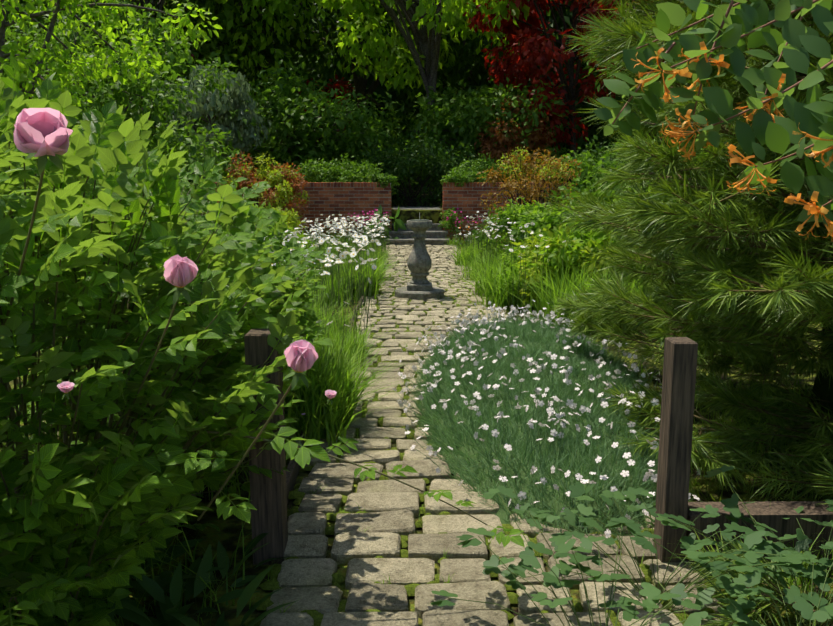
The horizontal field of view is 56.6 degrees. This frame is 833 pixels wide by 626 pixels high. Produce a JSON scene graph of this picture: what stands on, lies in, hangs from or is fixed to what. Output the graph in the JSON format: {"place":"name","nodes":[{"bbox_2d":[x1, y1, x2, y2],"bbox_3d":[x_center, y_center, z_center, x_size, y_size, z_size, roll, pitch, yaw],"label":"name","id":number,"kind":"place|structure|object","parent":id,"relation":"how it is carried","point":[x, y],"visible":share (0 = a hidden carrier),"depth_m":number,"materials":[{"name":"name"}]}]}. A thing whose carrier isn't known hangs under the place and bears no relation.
{"place":"outdoors","nodes":[
{"label":"outdoors","id":0,"kind":"place"},
{"bbox_2d":[45,2,217,116],"bbox_3d":[-14.392,-14.114,36.078,9.628,17.014,9.994,0,10,-1],"label":"tree","id":1,"kind":"object","parent":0,"point":[192,55],"depth_m":36.12,"materials":[{"name":"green plant"}]},
{"bbox_2d":[0,244,832,625],"bbox_3d":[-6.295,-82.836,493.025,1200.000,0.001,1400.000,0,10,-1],"label":"ground","id":2,"kind":"structure","parent":0,"point":[228,536],"depth_m":3.20,"materials":[{"name":"soil"}]},
{"bbox_2d":[0,0,222,161],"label":"tree","id":3,"kind":"object","parent":2,"relation":"on","point":[68,72],"visible":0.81,"depth_m":9.47,"materials":[{"name":"green plant"}]},
{"bbox_2d":[3,0,249,189],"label":"shrub","id":4,"kind":"object","parent":2,"relation":"on","point":[102,94],"visible":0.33,"depth_m":13.59,"materials":[{"name":"green plant"}]},
{"bbox_2d":[3,528,298,625],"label":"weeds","id":5,"kind":"object","parent":2,"relation":"on","point":[169,609],"visible":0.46,"depth_m":2.48,"materials":[{"name":"green plant"}]},
{"bbox_2d":[146,145,209,218],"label":"border shrub","id":6,"kind":"object","parent":2,"relation":"on","point":[159,159],"visible":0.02,"depth_m":11.59,"materials":[{"name":"green plant"}]},
{"bbox_2d":[30,353,338,625],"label":"groundcover","id":7,"kind":"object","parent":2,"relation":"on","point":[189,552],"visible":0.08,"depth_m":2.71,"materials":[{"name":"green plant"}]},
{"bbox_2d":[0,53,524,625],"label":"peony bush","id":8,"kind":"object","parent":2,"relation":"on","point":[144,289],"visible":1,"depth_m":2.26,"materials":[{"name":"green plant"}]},
{"bbox_2d":[218,151,309,217],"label":"shrub","id":9,"kind":"object","parent":2,"relation":"on","point":[284,183],"visible":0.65,"depth_m":15.87,"materials":[{"name":"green plant"}]},
{"bbox_2d":[244,329,287,564],"bbox_3d":[-0.556,0.524,2.885,0.115,0.930,0.115,0,10,-1],"label":"timber post","id":10,"kind":"object","parent":2,"relation":"on","point":[268,496],"visible":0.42,"depth_m":2.85,"materials":[{"name":"brown wood"}]},
{"bbox_2d":[220,202,311,257],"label":"border shrub","id":11,"kind":"object","parent":2,"relation":"on","point":[289,231],"visible":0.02,"depth_m":10.37,"materials":[{"name":"green plant"}]},
{"bbox_2d":[260,204,305,237],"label":"bright green shrub","id":12,"kind":"object","parent":2,"relation":"on","point":[291,222],"visible":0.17,"depth_m":14.06,"materials":[{"name":"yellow plant"}]},
{"bbox_2d":[205,182,391,238],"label":"brick wall","id":13,"kind":"structure","parent":2,"relation":"on","point":[328,199],"depth_m":17.45,"materials":[{"name":"red brick"}]},
{"bbox_2d":[367,169,397,188],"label":"shrub","id":14,"kind":"object","parent":13,"relation":"on","point":[373,176],"visible":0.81,"depth_m":17.43,"materials":[{"name":"green plant"}]},
{"bbox_2d":[284,357,320,466],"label":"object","id":15,"kind":"object","parent":2,"relation":"on","point":[298,441],"visible":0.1,"depth_m":3.85,"materials":[{"name":"green plant"}]},
{"bbox_2d":[286,295,364,503],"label":"path edging boards","id":16,"kind":"object","parent":2,"relation":"on","point":[293,467],"visible":0.21,"depth_m":3.67,"materials":[{"name":"brown wood"}]},
{"bbox_2d":[264,214,404,345],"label":"border daisies","id":17,"kind":"object","parent":2,"relation":"on","point":[350,270],"visible":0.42,"depth_m":9.14,"materials":[{"name":"green plant"}]},
{"bbox_2d":[295,228,395,258],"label":"flowers","id":18,"kind":"object","parent":2,"relation":"on","point":[350,240],"visible":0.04,"depth_m":15.69,"materials":[{"name":"white plant"}]},
{"bbox_2d":[284,293,425,448],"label":"grass","id":19,"kind":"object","parent":2,"relation":"on","point":[336,366],"visible":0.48,"depth_m":4.32,"materials":[{"name":"green plant"}]},
{"bbox_2d":[346,209,388,245],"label":"flowering plant","id":20,"kind":"object","parent":2,"relation":"on","point":[371,223],"visible":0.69,"depth_m":16.23,"materials":[{"name":"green plant"}]},
{"bbox_2d":[361,205,405,243],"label":"hosta by steps","id":21,"kind":"object","parent":2,"relation":"on","point":[399,223],"visible":0.38,"depth_m":17.27,"materials":[{"name":"green plant"}]},
{"bbox_2d":[384,206,448,245],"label":"stone steps","id":22,"kind":"structure","parent":2,"relation":"on","point":[435,234],"depth_m":17.27,"materials":[{"name":"grey stone"}]},
{"bbox_2d":[438,207,463,233],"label":"shrub by steps","id":23,"kind":"object","parent":2,"relation":"on","point":[447,224],"visible":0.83,"depth_m":17.25,"materials":[{"name":"green plant"}]},
{"bbox_2d":[446,208,480,248],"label":"flowering plant","id":24,"kind":"object","parent":2,"relation":"on","point":[460,229],"visible":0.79,"depth_m":16.50,"materials":[{"name":"green plant"}]},
{"bbox_2d":[459,221,477,249],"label":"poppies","id":25,"kind":"object","parent":2,"relation":"on","point":[470,234],"visible":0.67,"depth_m":16.12,"materials":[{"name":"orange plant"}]},
{"bbox_2d":[445,226,497,252],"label":"flowering plant","id":26,"kind":"object","parent":2,"relation":"on","point":[454,242],"visible":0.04,"depth_m":16.18,"materials":[{"name":"green plant"}]},
{"bbox_2d":[442,182,574,242],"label":"brick wall","id":27,"kind":"structure","parent":2,"relation":"on","point":[465,199],"depth_m":17.49,"materials":[{"name":"red brick"}]},
{"bbox_2d":[440,169,488,186],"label":"shrub","id":28,"kind":"object","parent":27,"relation":"on","point":[463,177],"visible":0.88,"depth_m":17.44,"materials":[{"name":"green plant"}]},
{"bbox_2d":[471,196,560,258],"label":"border shrub","id":29,"kind":"object","parent":2,"relation":"on","point":[513,212],"visible":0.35,"depth_m":12.33,"materials":[{"name":"green plant"}]},
{"bbox_2d":[476,146,581,241],"bbox_3d":[2.161,-2.111,14.455,2.115,1.976,1.962,0,10,-1],"label":"orange shrub","id":30,"kind":"object","parent":2,"relation":"on","point":[547,173],"visible":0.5,"depth_m":14.27,"materials":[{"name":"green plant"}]},
{"bbox_2d":[392,300,713,537],"bbox_3d":[0.746,0.346,5.104,1.801,0.530,4.418,0,10,-1],"label":"flower bed","id":31,"kind":"object","parent":2,"relation":"on","point":[517,406],"visible":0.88,"depth_m":3.98,"materials":[{"name":"green plant"}]},
{"bbox_2d":[496,222,631,309],"bbox_3d":[1.653,-0.533,8.673,1.501,1.019,1.798,2,10,10],"label":"border shrub","id":32,"kind":"object","parent":2,"relation":"on","point":[576,247],"visible":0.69,"depth_m":8.15,"materials":[{"name":"green plant"}]},
{"bbox_2d":[510,194,621,266],"bbox_3d":[2.244,-0.905,10.534,2.014,1.414,1.769,-8,12,-38],"label":"border shrub","id":33,"kind":"object","parent":2,"relation":"on","point":[553,219],"visible":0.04,"depth_m":10.34,"materials":[{"name":"green plant"}]},
{"bbox_2d":[441,211,694,332],"bbox_3d":[1.775,-0.829,10.530,3.125,0.932,7.928,0,10,-1],"label":"border","id":34,"kind":"object","parent":2,"relation":"on","point":[484,272],"visible":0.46,"depth_m":8.46,"materials":[{"name":"green plant"}]},
{"bbox_2d":[555,131,653,203],"bbox_3d":[3.974,-2.283,15.377,3.036,2.630,3.046,0,10,-1],"label":"border shrub","id":35,"kind":"object","parent":2,"relation":"on","point":[589,157],"visible":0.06,"depth_m":15.08,"materials":[{"name":"green plant"}]},
{"bbox_2d":[428,465,832,625],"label":"aquilegia clumps","id":36,"kind":"object","parent":2,"relation":"on","point":[756,546],"visible":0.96,"depth_m":2.32,"materials":[{"name":"green plant"}]},
{"bbox_2d":[551,143,735,272],"bbox_3d":[3.383,-1.468,11.396,2.856,2.154,2.590,6,11,31],"label":"border shrub","id":37,"kind":"object","parent":2,"relation":"on","point":[606,156],"visible":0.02,"depth_m":11.34,"materials":[{"name":"green plant"}]},
{"bbox_2d":[644,491,655,525],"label":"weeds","id":38,"kind":"object","parent":2,"relation":"on","point":[651,518],"visible":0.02,"depth_m":3.14,"materials":[{"name":"green plant"}]},
{"bbox_2d":[589,162,779,318],"bbox_3d":[2.874,-0.707,8.295,2.085,1.781,2.117,0,10,-1],"label":"border shrub","id":39,"kind":"object","parent":2,"relation":"on","point":[614,241],"visible":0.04,"depth_m":8.08,"materials":[{"name":"green plant"}]},
{"bbox_2d":[538,0,832,625],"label":"pine tree","id":40,"kind":"object","parent":2,"relation":"on","point":[762,240],"visible":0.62,"depth_m":3.63,"materials":[{"name":"green plant"}]},
{"bbox_2d":[586,330,832,625],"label":"groundcover under pine","id":41,"kind":"object","parent":2,"relation":"on","point":[798,582],"visible":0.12,"depth_m":3.91,"materials":[{"name":"green plant"}]},
{"bbox_2d":[653,337,832,569],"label":"timber fence","id":42,"kind":"object","parent":2,"relation":"on","point":[677,413],"visible":0.54,"depth_m":2.82,"materials":[{"name":"brown wood"}]},
{"bbox_2d":[669,247,822,342],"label":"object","id":43,"kind":"object","parent":2,"relation":"on","point":[721,312],"depth_m":7.81,"materials":[{"name":"green plant"}]},
{"bbox_2d":[35,1,805,190],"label":"forest","id":44,"kind":"object","parent":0,"point":[403,97],"depth_m":47.92,"materials":[{"name":"green plant"}]},
{"bbox_2d":[139,0,787,189],"bbox_3d":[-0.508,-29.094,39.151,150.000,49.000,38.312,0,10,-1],"label":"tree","id":45,"kind":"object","parent":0,"point":[378,90],"depth_m":57.61,"materials":[{"name":"plant"}]},
{"bbox_2d":[260,245,734,625],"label":"cobble path","id":46,"kind":"structure","parent":0,"point":[390,506],"depth_m":3.01,"materials":[{"name":"stone"}]},
{"bbox_2d":[395,212,443,301],"bbox_3d":[0.036,-0.685,9.322,0.600,1.045,0.600,0,10,-1],"label":"sundial","id":47,"kind":"object","parent":46,"relation":"on","point":[419,264],"visible":0.98,"depth_m":9.23,"materials":[{"name":"stone"}]},
{"bbox_2d":[245,269,734,625],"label":"path moss and weeds","id":48,"kind":"object","parent":46,"relation":"on","point":[272,583],"visible":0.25,"depth_m":3.10,"materials":[{"name":"green plant"}]},
{"bbox_2d":[196,190,832,241],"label":"terrace","id":49,"kind":"structure","parent":0,"point":[404,215],"depth_m":17.73,"materials":[{"name":"soil"}]},
{"bbox_2d":[5,0,184,139],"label":"tree","id":50,"kind":"object","parent":49,"relation":"on","point":[40,19],"visible":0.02,"depth_m":20.20,"materials":[{"name":"green plant"}]},
{"bbox_2d":[24,0,266,147],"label":"tree","id":51,"kind":"object","parent":49,"relation":"on","point":[226,15],"visible":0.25,"depth_m":24.61,"materials":[{"name":"green plant"}]},
{"bbox_2d":[148,65,271,185],"bbox_3d":[-5.176,-4.353,19.215,2.948,3.447,3.382,0,10,-1],"label":"willow pear tree","id":52,"kind":"object","parent":49,"relation":"on","point":[236,96],"visible":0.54,"depth_m":19.06,"materials":[{"name":"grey plant"}]},
{"bbox_2d":[109,0,383,152],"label":"dark tree","id":53,"kind":"object","parent":49,"relation":"on","point":[268,55],"visible":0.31,"depth_m":28.16,"materials":[{"name":"green plant"}]},
{"bbox_2d":[189,60,407,181],"bbox_3d":[-3.512,-5.250,22.466,6.482,4.132,7.728,0,10,-1],"label":"bush","id":54,"kind":"object","parent":49,"relation":"on","point":[306,141],"visible":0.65,"depth_m":21.29,"materials":[{"name":"green plant"}]},
{"bbox_2d":[295,74,353,143],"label":"shrub","id":55,"kind":"object","parent":49,"relation":"on","point":[338,87],"visible":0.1,"depth_m":27.86,"materials":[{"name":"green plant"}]},
{"bbox_2d":[291,153,399,193],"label":"hedge","id":56,"kind":"object","parent":49,"relation":"on","point":[351,173],"visible":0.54,"depth_m":18.03,"materials":[{"name":"green plant"}]},
{"bbox_2d":[209,0,529,201],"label":"green tree","id":57,"kind":"object","parent":49,"relation":"on","point":[426,46],"visible":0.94,"depth_m":24.32,"materials":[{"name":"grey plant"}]},
{"bbox_2d":[252,0,497,183],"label":"tree","id":58,"kind":"object","parent":49,"relation":"on","point":[359,84],"visible":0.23,"depth_m":32.60,"materials":[{"name":"green plant"}]},
{"bbox_2d":[353,129,477,206],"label":"shrubs","id":59,"kind":"object","parent":49,"relation":"on","point":[389,167],"visible":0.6,"depth_m":20.05,"materials":[{"name":"green plant"}]},
{"bbox_2d":[343,141,507,204],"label":"terrace shrubs","id":60,"kind":"object","parent":49,"relation":"on","point":[422,173],"depth_m":21.27,"materials":[{"name":"green plant"}]},
{"bbox_2d":[366,75,573,184],"bbox_3d":[1.659,-5.182,23.147,6.517,3.955,5.910,0,10,-1],"label":"bush","id":61,"kind":"object","parent":49,"relation":"on","point":[463,122],"visible":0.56,"depth_m":21.88,"materials":[{"name":"green plant"}]},
{"bbox_2d":[381,10,575,151],"bbox_3d":[2.488,-16.824,39.619,13.731,21.169,15.156,0,10,-1],"label":"tree","id":62,"kind":"object","parent":49,"relation":"on","point":[452,81],"visible":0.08,"depth_m":38.62,"materials":[{"name":"green plant"}]},
{"bbox_2d":[441,152,542,187],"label":"hedge","id":63,"kind":"object","parent":49,"relation":"on","point":[483,167],"visible":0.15,"depth_m":18.04,"materials":[{"name":"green plant"}]},
{"bbox_2d":[474,95,556,169],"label":"shrub","id":64,"kind":"object","parent":49,"relation":"on","point":[500,148],"visible":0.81,"depth_m":21.43,"materials":[{"name":"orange plant"}]},
{"bbox_2d":[441,0,600,163],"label":"tree","id":65,"kind":"object","parent":49,"relation":"on","point":[479,73],"visible":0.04,"depth_m":34.99,"materials":[{"name":"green plant"}]},
{"bbox_2d":[462,0,683,181],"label":"red maple tree","id":66,"kind":"object","parent":49,"relation":"on","point":[524,30],"visible":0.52,"depth_m":22.83,"materials":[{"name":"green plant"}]},
{"bbox_2d":[540,0,684,166],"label":"tree","id":67,"kind":"object","parent":49,"relation":"on","point":[590,131],"visible":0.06,"depth_m":32.33,"materials":[{"name":"green plant"}]},
{"bbox_2d":[582,2,832,207],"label":"tree","id":68,"kind":"object","parent":49,"relation":"on","point":[590,70],"visible":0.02,"depth_m":18.62,"materials":[{"name":"green plant"}]},
{"bbox_2d":[594,0,832,241],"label":"honeysuckle vine","id":69,"kind":"object","parent":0,"point":[813,118],"visible":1,"depth_m":1.43,"materials":[{"name":"green plant"}]}
]}

